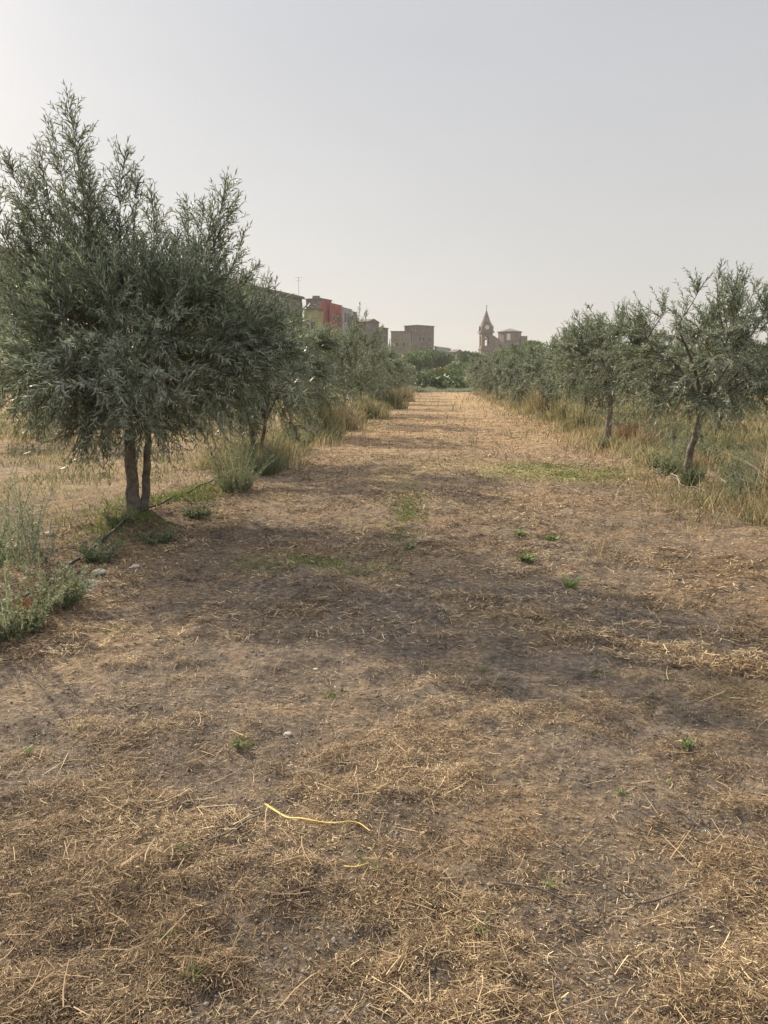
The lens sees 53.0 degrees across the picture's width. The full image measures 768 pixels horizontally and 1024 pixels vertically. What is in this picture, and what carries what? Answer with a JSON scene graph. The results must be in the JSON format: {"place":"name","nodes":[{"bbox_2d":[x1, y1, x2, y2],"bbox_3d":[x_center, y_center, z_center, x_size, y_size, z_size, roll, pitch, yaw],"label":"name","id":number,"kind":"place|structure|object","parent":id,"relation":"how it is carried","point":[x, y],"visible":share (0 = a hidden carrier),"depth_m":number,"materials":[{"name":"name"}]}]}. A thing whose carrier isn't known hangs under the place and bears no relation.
{"place":"outdoors","nodes":[
{"label":"outdoors","id":0,"kind":"place"},
{"bbox_2d":[0,398,417,570],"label":"meadow grass","id":1,"kind":"structure","parent":0,"point":[55,480],"depth_m":12.83,"materials":[{"name":"plant"}]},
{"bbox_2d":[169,543,505,583],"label":"green grass","id":2,"kind":"structure","parent":0,"point":[306,562],"depth_m":6.78,"materials":[{"name":"plant"}]},
{"bbox_2d":[0,358,767,1023],"bbox_3d":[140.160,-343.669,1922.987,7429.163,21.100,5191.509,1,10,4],"label":"ground","id":3,"kind":"structure","parent":0,"point":[10,676],"depth_m":3.95,"materials":[{"name":"soil"}]},
{"bbox_2d":[0,446,19,532],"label":"tall weed","id":4,"kind":"object","parent":3,"relation":"on","point":[5,505],"visible":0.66,"depth_m":7.50,"materials":[{"name":"green plant"}]},
{"bbox_2d":[0,460,32,559],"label":"tall weed","id":5,"kind":"object","parent":3,"relation":"on","point":[8,510],"visible":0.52,"depth_m":6.84,"materials":[{"name":"green plant"}]},
{"bbox_2d":[0,494,41,568],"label":"weed bush","id":6,"kind":"object","parent":3,"relation":"on","point":[2,548],"visible":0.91,"depth_m":6.11,"materials":[{"name":"green plant"}]},
{"bbox_2d":[0,471,50,571],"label":"tall weed","id":7,"kind":"object","parent":3,"relation":"on","point":[22,547],"visible":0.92,"depth_m":6.26,"materials":[{"name":"green plant"}]},
{"bbox_2d":[12,489,58,564],"bbox_3d":[-2.940,0.123,6.523,0.378,0.714,0.288,-6,11,-31],"label":"tall weed","id":8,"kind":"object","parent":3,"relation":"on","point":[41,557],"visible":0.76,"depth_m":6.55,"materials":[{"name":"green plant"}]},
{"bbox_2d":[2,572,74,615],"bbox_3d":[-2.342,0.556,5.165,0.491,0.302,0.355,-8,13,-40],"label":"dried weed","id":9,"kind":"object","parent":3,"relation":"on","point":[26,603],"visible":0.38,"depth_m":5.19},
{"bbox_2d":[23,483,54,548],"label":"tall weed","id":10,"kind":"object","parent":3,"relation":"on","point":[32,521],"visible":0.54,"depth_m":7.30,"materials":[{"name":"green plant"}]},
{"bbox_2d":[0,542,80,642],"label":"weed bush","id":11,"kind":"object","parent":3,"relation":"on","point":[11,622],"visible":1,"depth_m":4.67,"materials":[{"name":"green plant"}]},
{"bbox_2d":[0,308,89,441],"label":"olive tree","id":12,"kind":"object","parent":3,"relation":"on","point":[2,325],"visible":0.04,"depth_m":19.27,"materials":[{"name":"green plant"}]},
{"bbox_2d":[0,247,91,336],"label":"apartment building","id":13,"kind":"structure","parent":3,"relation":"on","point":[13,288],"depth_m":67.87,"materials":[{"name":"grey paint"}]},
{"bbox_2d":[12,551,105,609],"bbox_3d":[-2.228,0.472,5.344,0.630,0.440,0.554,1,10,4],"label":"weed bush","id":14,"kind":"object","parent":3,"relation":"on","point":[71,595],"visible":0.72,"depth_m":5.32,"materials":[{"name":"green plant"}]},
{"bbox_2d":[74,537,126,563],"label":"weed bush","id":15,"kind":"object","parent":3,"relation":"on","point":[103,554],"visible":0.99,"depth_m":6.79,"materials":[{"name":"green plant"}]},
{"bbox_2d":[101,508,137,527],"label":"weed","id":16,"kind":"object","parent":3,"relation":"on","point":[108,517],"visible":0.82,"depth_m":8.04,"materials":[{"name":"green plant"}]},
{"bbox_2d":[0,463,245,605],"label":"irrigation hose","id":17,"kind":"object","parent":3,"relation":"on","point":[102,540],"visible":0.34,"depth_m":7.79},
{"bbox_2d":[1,458,312,568],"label":"verge grass","id":18,"kind":"structure","parent":3,"relation":"on","point":[190,495],"depth_m":9.44,"materials":[{"name":"plant"}]},
{"bbox_2d":[0,79,319,513],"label":"olive tree","id":19,"kind":"object","parent":3,"relation":"on","point":[95,390],"visible":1,"depth_m":8.03,"materials":[{"name":"green plant"}]},
{"bbox_2d":[133,526,186,545],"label":"weed","id":20,"kind":"object","parent":3,"relation":"on","point":[167,535],"visible":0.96,"depth_m":7.65,"materials":[{"name":"green plant"}]},
{"bbox_2d":[181,950,208,981],"bbox_3d":[-0.501,1.219,2.059,0.074,0.049,0.071,1,10,4],"label":"weed sprout","id":21,"kind":"object","parent":3,"relation":"on","point":[195,975],"visible":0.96,"depth_m":2.06,"materials":[{"name":"green plant"}]},
{"bbox_2d":[178,500,217,518],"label":"weed","id":22,"kind":"object","parent":3,"relation":"on","point":[197,512],"visible":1,"depth_m":9.02,"materials":[{"name":"green plant"}]},
{"bbox_2d":[196,425,275,492],"bbox_3d":[-2.068,-0.781,10.833,1.173,1.062,1.044,6,11,29],"label":"wild bush","id":23,"kind":"object","parent":3,"relation":"on","point":[245,481],"visible":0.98,"depth_m":10.80,"materials":[{"name":"green plant"}]},
{"bbox_2d":[204,810,269,842],"bbox_3d":[-0.520,1.120,2.752,0.008,0.016,0.289,9,13,41],"label":"stick","id":24,"kind":"object","parent":3,"relation":"on","point":[217,836],"visible":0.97,"depth_m":2.73,"materials":[{"name":"wood"}]},
{"bbox_2d":[0,390,479,457],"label":"meadow grass","id":25,"kind":"structure","parent":3,"relation":"on","point":[6,434],"depth_m":21.46,"materials":[{"name":"plant"}]},
{"bbox_2d":[132,266,356,453],"bbox_3d":[-2.573,-2.707,14.241,4.125,3.587,3.736,1,10,4],"label":"olive tree","id":26,"kind":"object","parent":3,"relation":"on","point":[326,343],"visible":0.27,"depth_m":14.22,"materials":[{"name":"green plant"}]},
{"bbox_2d":[231,735,257,749],"bbox_3d":[-0.624,1.010,3.375,0.103,0.058,0.113,3,10,16],"label":"weed sprout","id":27,"kind":"object","parent":3,"relation":"on","point":[235,742],"visible":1,"depth_m":3.37,"materials":[{"name":"green plant"}]},
{"bbox_2d":[232,423,296,475],"bbox_3d":[-2.123,-1.079,13.042,1.167,0.894,1.325,-4,10,-20],"label":"wild bush","id":28,"kind":"object","parent":3,"relation":"on","point":[273,467],"visible":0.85,"depth_m":12.88,"materials":[{"name":"green plant"}]},
{"bbox_2d":[226,277,304,335],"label":"apartment building","id":29,"kind":"structure","parent":3,"relation":"on","point":[294,303],"depth_m":100.56,"materials":[{"name":"brown paint"}]},
{"bbox_2d":[156,389,419,471],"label":"verge grass","id":30,"kind":"structure","parent":3,"relation":"on","point":[316,440],"depth_m":14.95,"materials":[{"name":"plant"}]},
{"bbox_2d":[299,409,323,439],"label":"verge bush","id":31,"kind":"object","parent":3,"relation":"on","point":[318,430],"visible":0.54,"depth_m":19.14,"materials":[{"name":"green plant"}]},
{"bbox_2d":[303,309,322,349],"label":"house","id":32,"kind":"structure","parent":3,"relation":"on","point":[318,313],"depth_m":169.40,"materials":[{"name":"yellow paint"}]},
{"bbox_2d":[281,392,351,435],"bbox_3d":[-1.804,-2.707,20.428,2.028,1.341,2.203,1,10,4],"label":"grass clump","id":33,"kind":"object","parent":3,"relation":"on","point":[324,415],"visible":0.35,"depth_m":20.37,"materials":[{"name":"plant"}]},
{"bbox_2d":[263,803,370,830],"bbox_3d":[-0.253,1.111,2.798,0.446,0.017,0.063,4,10,19],"label":"plastic strap","id":34,"kind":"object","parent":3,"relation":"on","point":[273,809],"visible":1,"depth_m":2.79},
{"bbox_2d":[305,296,331,331],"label":"house","id":35,"kind":"structure","parent":3,"relation":"on","point":[321,303],"depth_m":183.15,"materials":[{"name":"paint"}]},
{"bbox_2d":[268,318,377,423],"bbox_3d":[-1.786,-3.657,20.999,3.376,3.110,3.461,9,14,43],"label":"olive tree","id":36,"kind":"object","parent":3,"relation":"on","point":[345,372],"visible":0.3,"depth_m":20.81,"materials":[{"name":"green plant"}]},
{"bbox_2d":[329,302,341,332],"bbox_3d":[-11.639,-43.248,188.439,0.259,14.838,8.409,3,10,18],"label":"house","id":37,"kind":"structure","parent":3,"relation":"on","point":[336,309],"depth_m":187.43,"materials":[{"name":"red paint"}]},
{"bbox_2d":[311,392,371,429],"bbox_3d":[-1.458,-3.192,23.831,2.208,1.266,2.224,1,10,4],"label":"grass clump","id":38,"kind":"object","parent":3,"relation":"on","point":[350,424],"visible":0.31,"depth_m":23.80,"materials":[{"name":"plant"}]},
{"bbox_2d":[341,307,351,348],"bbox_3d":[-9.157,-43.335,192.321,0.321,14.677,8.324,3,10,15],"label":"house","id":39,"kind":"structure","parent":3,"relation":"on","point":[346,312],"depth_m":190.72,"materials":[{"name":"paint"}]},
{"bbox_2d":[309,303,400,402],"bbox_3d":[-1.341,-5.355,27.594,4.020,4.246,3.671,1,10,4],"label":"olive tree","id":40,"kind":"object","parent":3,"relation":"on","point":[373,342],"visible":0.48,"depth_m":27.19,"materials":[{"name":"green plant"}]},
{"bbox_2d":[327,331,400,401],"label":"olive tree","id":41,"kind":"object","parent":3,"relation":"on","point":[383,388],"visible":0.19,"depth_m":33.57,"materials":[{"name":"green plant"}]},
{"bbox_2d":[341,391,395,418],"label":"grass clump","id":42,"kind":"object","parent":3,"relation":"on","point":[367,408],"visible":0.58,"depth_m":30.12,"materials":[{"name":"plant"}]},
{"bbox_2d":[357,319,379,350],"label":"house","id":43,"kind":"structure","parent":3,"relation":"on","point":[372,324],"depth_m":201.75,"materials":[{"name":"paint"}]},
{"bbox_2d":[345,344,409,400],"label":"olive tree","id":44,"kind":"object","parent":3,"relation":"on","point":[397,364],"visible":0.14,"depth_m":40.64,"materials":[{"name":"green plant"}]},
{"bbox_2d":[379,327,388,350],"bbox_3d":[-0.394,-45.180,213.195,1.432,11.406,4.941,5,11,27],"label":"house","id":45,"kind":"structure","parent":3,"relation":"on","point":[384,337],"depth_m":212.15,"materials":[{"name":"paint"}]},
{"bbox_2d":[0,414,767,1023],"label":"dry straw","id":46,"kind":"object","parent":3,"relation":"on","point":[188,914],"visible":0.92,"depth_m":2.64,"materials":[{"name":"plant"}]},
{"bbox_2d":[0,514,767,1023],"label":"soil crumbs","id":47,"kind":"object","parent":3,"relation":"on","point":[564,1000],"visible":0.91,"depth_m":2.76,"materials":[{"name":"soil"}]},
{"bbox_2d":[359,344,409,398],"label":"olive tree","id":48,"kind":"object","parent":3,"relation":"on","point":[401,380],"visible":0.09,"depth_m":47.43,"materials":[{"name":"green plant"}]},
{"bbox_2d":[370,381,419,408],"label":"grass clump","id":49,"kind":"object","parent":3,"relation":"on","point":[392,398],"visible":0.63,"depth_m":40.34,"materials":[{"name":"plant"}]},
{"bbox_2d":[390,331,411,359],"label":"house","id":50,"kind":"structure","parent":3,"relation":"on","point":[401,340],"depth_m":256.78,"materials":[{"name":"paint"}]},
{"bbox_2d":[389,382,415,401],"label":"grass clump","id":51,"kind":"object","parent":3,"relation":"on","point":[409,394],"visible":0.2,"depth_m":52.12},
{"bbox_2d":[402,350,433,371],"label":"broadleaf tree","id":52,"kind":"object","parent":3,"relation":"on","point":[420,362],"visible":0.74,"depth_m":165.98,"materials":[{"name":"green plant"}]},
{"bbox_2d":[404,325,434,351],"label":"house","id":53,"kind":"structure","parent":3,"relation":"on","point":[422,336],"depth_m":275.37,"materials":[{"name":"paint"}]},
{"bbox_2d":[425,372,445,388],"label":"broadleaf tree","id":54,"kind":"object","parent":3,"relation":"on","point":[436,382],"visible":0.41,"depth_m":106.88,"materials":[{"name":"green plant"}]},
{"bbox_2d":[418,349,453,368],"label":"broadleaf tree","id":55,"kind":"object","parent":3,"relation":"on","point":[442,359],"visible":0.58,"depth_m":174.49,"materials":[{"name":"green plant"}]},
{"bbox_2d":[440,370,470,387],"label":"broadleaf tree","id":56,"kind":"object","parent":3,"relation":"on","point":[454,372],"visible":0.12,"depth_m":109.62,"materials":[{"name":"green plant"}]},
{"bbox_2d":[444,361,468,369],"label":"broadleaf tree","id":57,"kind":"object","parent":3,"relation":"on","point":[454,365],"visible":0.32,"depth_m":165.18,"materials":[{"name":"green plant"}]},
{"bbox_2d":[406,384,534,392],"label":"reeds","id":58,"kind":"object","parent":3,"relation":"on","point":[429,389],"visible":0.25,"depth_m":87.28,"materials":[{"name":"plant"}]},
{"bbox_2d":[455,350,485,361],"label":"broadleaf tree","id":59,"kind":"object","parent":3,"relation":"on","point":[462,357],"visible":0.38,"depth_m":193.94,"materials":[{"name":"green plant"}]},
{"bbox_2d":[460,357,487,391],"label":"olive tree","id":60,"kind":"object","parent":3,"relation":"on","point":[465,375],"visible":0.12,"depth_m":76.67,"materials":[{"name":"green plant"}]},
{"bbox_2d":[463,350,504,394],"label":"olive tree","id":61,"kind":"object","parent":3,"relation":"on","point":[472,363],"visible":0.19,"depth_m":60.63,"materials":[{"name":"green plant"}]},
{"bbox_2d":[469,350,518,396],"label":"olive tree","id":62,"kind":"object","parent":3,"relation":"on","point":[480,361],"visible":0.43,"depth_m":53.48,"materials":[{"name":"green plant"}]},
{"bbox_2d":[478,305,535,353],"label":"church","id":63,"kind":"structure","parent":3,"relation":"on","point":[506,337],"depth_m":347.97,"materials":[{"name":"stone"}]},
{"bbox_2d":[477,341,546,401],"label":"olive tree","id":64,"kind":"object","parent":3,"relation":"on","point":[498,381],"visible":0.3,"depth_m":46.50,"materials":[{"name":"green plant"}]},
{"bbox_2d":[492,346,548,405],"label":"olive tree","id":65,"kind":"object","parent":3,"relation":"on","point":[505,371],"visible":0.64,"depth_m":39.61,"materials":[{"name":"green plant"}]},
{"bbox_2d":[499,341,550,366],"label":"broadleaf tree","id":66,"kind":"object","parent":3,"relation":"on","point":[511,350],"visible":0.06,"depth_m":134.19,"materials":[{"name":"green plant"}]},
{"bbox_2d":[512,382,538,409],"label":"grass clump","id":67,"kind":"object","parent":3,"relation":"on","point":[526,401],"visible":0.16,"depth_m":37.26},
{"bbox_2d":[517,552,536,562],"bbox_3d":[1.302,0.408,6.954,0.184,0.087,0.199,7,12,35],"label":"weed sprout","id":68,"kind":"object","parent":3,"relation":"on","point":[527,556],"visible":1,"depth_m":6.93,"materials":[{"name":"green plant"}]},
{"bbox_2d":[302,321,767,389],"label":"hillside scrub","id":69,"kind":"object","parent":3,"relation":"on","point":[454,383],"visible":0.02,"depth_m":100.43,"materials":[{"name":"plant"}]},
{"bbox_2d":[500,881,579,906],"bbox_3d":[0.487,1.187,2.405,0.252,0.018,0.022,4,11,23],"label":"stick","id":70,"kind":"object","parent":3,"relation":"on","point":[524,885],"visible":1,"depth_m":2.41,"materials":[{"name":"wood"}]},
{"bbox_2d":[521,339,559,363],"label":"broadleaf tree","id":71,"kind":"object","parent":3,"relation":"on","point":[546,350],"visible":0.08,"depth_m":131.48,"materials":[{"name":"green plant"}]},
{"bbox_2d":[521,369,562,413],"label":"grass clump","id":72,"kind":"object","parent":3,"relation":"on","point":[539,405],"visible":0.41,"depth_m":33.09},
{"bbox_2d":[512,333,590,409],"bbox_3d":[7.265,-5.860,32.987,3.298,3.570,3.867,10,14,44],"label":"olive tree","id":73,"kind":"object","parent":3,"relation":"on","point":[538,363],"visible":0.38,"depth_m":32.52,"materials":[{"name":"green plant"}]},
{"bbox_2d":[534,389,580,421],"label":"grass clump","id":74,"kind":"object","parent":3,"relation":"on","point":[559,410],"visible":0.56,"depth_m":27.78,"materials":[{"name":"plant"}]},
{"bbox_2d":[559,573,583,587],"bbox_3d":[1.483,0.551,6.108,0.223,0.117,0.244,-9,14,-43],"label":"weed sprout","id":75,"kind":"object","parent":3,"relation":"on","point":[569,583],"visible":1,"depth_m":6.12,"materials":[{"name":"green plant"}]},
{"bbox_2d":[376,390,767,508],"bbox_3d":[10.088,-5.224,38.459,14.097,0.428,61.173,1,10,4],"label":"meadow grass","id":76,"kind":"structure","parent":3,"relation":"on","point":[709,436],"depth_m":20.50,"materials":[{"name":"plant"}]},
{"bbox_2d":[553,393,604,431],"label":"grass clump","id":77,"kind":"object","parent":3,"relation":"on","point":[579,418],"visible":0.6,"depth_m":22.86,"materials":[{"name":"plant"}]},
{"bbox_2d":[527,322,633,418],"bbox_3d":[7.040,-4.604,25.821,3.833,3.570,3.712,-2,10,-10],"label":"olive tree","id":78,"kind":"object","parent":3,"relation":"on","point":[568,379],"visible":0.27,"depth_m":25.69,"materials":[{"name":"green plant"}]},
{"bbox_2d":[434,601,767,757],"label":"dry grass","id":79,"kind":"structure","parent":3,"relation":"on","point":[671,682],"depth_m":4.11,"materials":[{"name":"plant"}]},
{"bbox_2d":[575,519,630,559],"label":"dry stalk","id":80,"kind":"object","parent":3,"relation":"on","point":[605,545],"visible":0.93,"depth_m":7.03,"materials":[{"name":"beige plant"}]},
{"bbox_2d":[538,297,675,439],"bbox_3d":[5.496,-3.442,18.872,3.215,3.562,3.338,4,11,21],"label":"olive tree","id":81,"kind":"object","parent":3,"relation":"on","point":[590,330],"visible":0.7,"depth_m":18.57,"materials":[{"name":"green plant"}]},
{"bbox_2d":[468,391,767,532],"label":"dry verge grass","id":82,"kind":"structure","parent":3,"relation":"on","point":[704,504],"depth_m":13.73,"materials":[{"name":"plant"}]},
{"bbox_2d":[602,413,648,442],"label":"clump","id":83,"kind":"object","parent":3,"relation":"on","point":[624,430],"visible":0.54,"depth_m":18.26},
{"bbox_2d":[595,340,671,408],"bbox_3d":[12.514,-6.751,37.137,3.999,3.919,4.012,-6,12,-31],"label":"olive tree","id":84,"kind":"object","parent":3,"relation":"on","point":[633,386],"visible":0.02,"depth_m":37.32,"materials":[{"name":"green plant"}]},
{"bbox_2d":[617,411,682,453],"bbox_3d":[5.550,-1.676,16.180,1.537,0.925,1.294,1,10,4],"label":"grass clump","id":85,"kind":"object","parent":3,"relation":"on","point":[652,437],"visible":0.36,"depth_m":16.16,"materials":[{"name":"plant"}]},
{"bbox_2d":[643,436,685,470],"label":"verge bush","id":86,"kind":"object","parent":3,"relation":"on","point":[654,462],"visible":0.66,"depth_m":13.09,"materials":[{"name":"green plant"}]},
{"bbox_2d":[635,412,693,442],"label":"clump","id":87,"kind":"object","parent":3,"relation":"on","point":[674,433],"visible":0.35,"depth_m":18.04,"materials":[{"name":"green plant"}]},
{"bbox_2d":[639,888,690,904],"bbox_3d":[0.875,1.199,2.404,0.186,0.022,0.015,-3,10,-18],"label":"stick","id":88,"kind":"object","parent":3,"relation":"on","point":[654,900],"visible":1,"depth_m":2.40,"materials":[{"name":"wood"}]},
{"bbox_2d":[631,330,710,414],"bbox_3d":[11.122,-5.311,29.741,3.298,3.570,3.867,-3,10,-18],"label":"olive tree","id":89,"kind":"object","parent":3,"relation":"on","point":[682,363],"visible":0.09,"depth_m":29.57,"materials":[{"name":"green plant"}]},
{"bbox_2d":[656,432,691,476],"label":"verge bush","id":90,"kind":"object","parent":3,"relation":"on","point":[671,467],"visible":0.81,"depth_m":12.36,"materials":[{"name":"green plant"}]},
{"bbox_2d":[583,257,767,483],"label":"olive tree","id":91,"kind":"object","parent":3,"relation":"on","point":[713,360],"visible":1,"depth_m":10.98,"materials":[{"name":"green plant"}]},
{"bbox_2d":[674,457,703,486],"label":"wild bush","id":92,"kind":"object","parent":3,"relation":"on","point":[693,473],"visible":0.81,"depth_m":11.30,"materials":[{"name":"green plant"}]},
{"bbox_2d":[678,737,701,750],"bbox_3d":[1.345,1.016,3.395,0.142,0.043,0.082,-7,12,-35],"label":"weed sprout","id":93,"kind":"object","parent":3,"relation":"on","point":[687,743],"visible":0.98,"depth_m":3.38,"materials":[{"name":"green plant"}]},
{"bbox_2d":[699,428,728,462],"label":"verge bush","id":94,"kind":"object","parent":3,"relation":"on","point":[704,451],"visible":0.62,"depth_m":14.39,"materials":[{"name":"green plant"}]},
{"bbox_2d":[664,330,767,429],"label":"olive tree","id":95,"kind":"object","parent":3,"relation":"on","point":[727,374],"visible":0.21,"depth_m":22.23,"materials":[{"name":"green plant"}]},
{"bbox_2d":[711,441,755,479],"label":"verge bush","id":96,"kind":"object","parent":3,"relation":"on","point":[727,464],"visible":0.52,"depth_m":12.29,"materials":[{"name":"green plant"}]},
{"bbox_2d":[714,466,764,505],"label":"verge bush","id":97,"kind":"object","parent":3,"relation":"on","point":[727,485],"visible":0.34,"depth_m":9.48,"materials":[{"name":"green plant"}]},
{"bbox_2d":[714,404,767,512],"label":"grass clump","id":98,"kind":"object","parent":3,"relation":"on","point":[761,470],"visible":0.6,"depth_m":9.11,"materials":[{"name":"plant"}]},
{"bbox_2d":[730,438,758,467],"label":"verge bush","id":99,"kind":"object","parent":3,"relation":"on","point":[738,453],"visible":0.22,"depth_m":13.05,"materials":[{"name":"green plant"}]},
{"bbox_2d":[725,472,765,496],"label":"verge bush","id":100,"kind":"object","parent":3,"relation":"on","point":[739,492],"visible":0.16,"depth_m":9.72,"materials":[{"name":"green plant"}]},
{"bbox_2d":[723,439,767,497],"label":"wild bush","id":101,"kind":"object","parent":3,"relation":"on","point":[751,474],"visible":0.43,"depth_m":9.72,"materials":[{"name":"green plant"}]},
{"bbox_2d":[737,439,767,474],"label":"verge bush","id":102,"kind":"object","parent":3,"relation":"on","point":[747,456],"visible":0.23,"depth_m":12.43,"materials":[{"name":"green plant"}]},
{"bbox_2d":[748,491,767,526],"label":"grass clump","id":103,"kind":"object","parent":3,"relation":"on","point":[764,523],"visible":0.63,"depth_m":8.26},
{"bbox_2d":[0,0,767,355],"label":"sky","id":104,"kind":"structure","parent":0,"point":[436,163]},
{"bbox_2d":[371,464,437,588],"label":"green grass","id":105,"kind":"structure","parent":0,"point":[408,507],"depth_m":9.06,"materials":[{"name":"plant"}]},
{"bbox_2d":[213,399,686,514],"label":"meadow grass","id":106,"kind":"structure","parent":0,"point":[454,451],"depth_m":16.32,"materials":[{"name":"plant"}]},
{"bbox_2d":[407,455,714,488],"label":"green grass","id":107,"kind":"structure","parent":0,"point":[556,467],"depth_m":12.84,"materials":[{"name":"plant"}]},
{"bbox_2d":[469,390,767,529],"bbox_3d":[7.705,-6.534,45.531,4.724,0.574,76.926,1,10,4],"label":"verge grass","id":108,"kind":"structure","parent":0,"point":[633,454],"depth_m":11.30,"materials":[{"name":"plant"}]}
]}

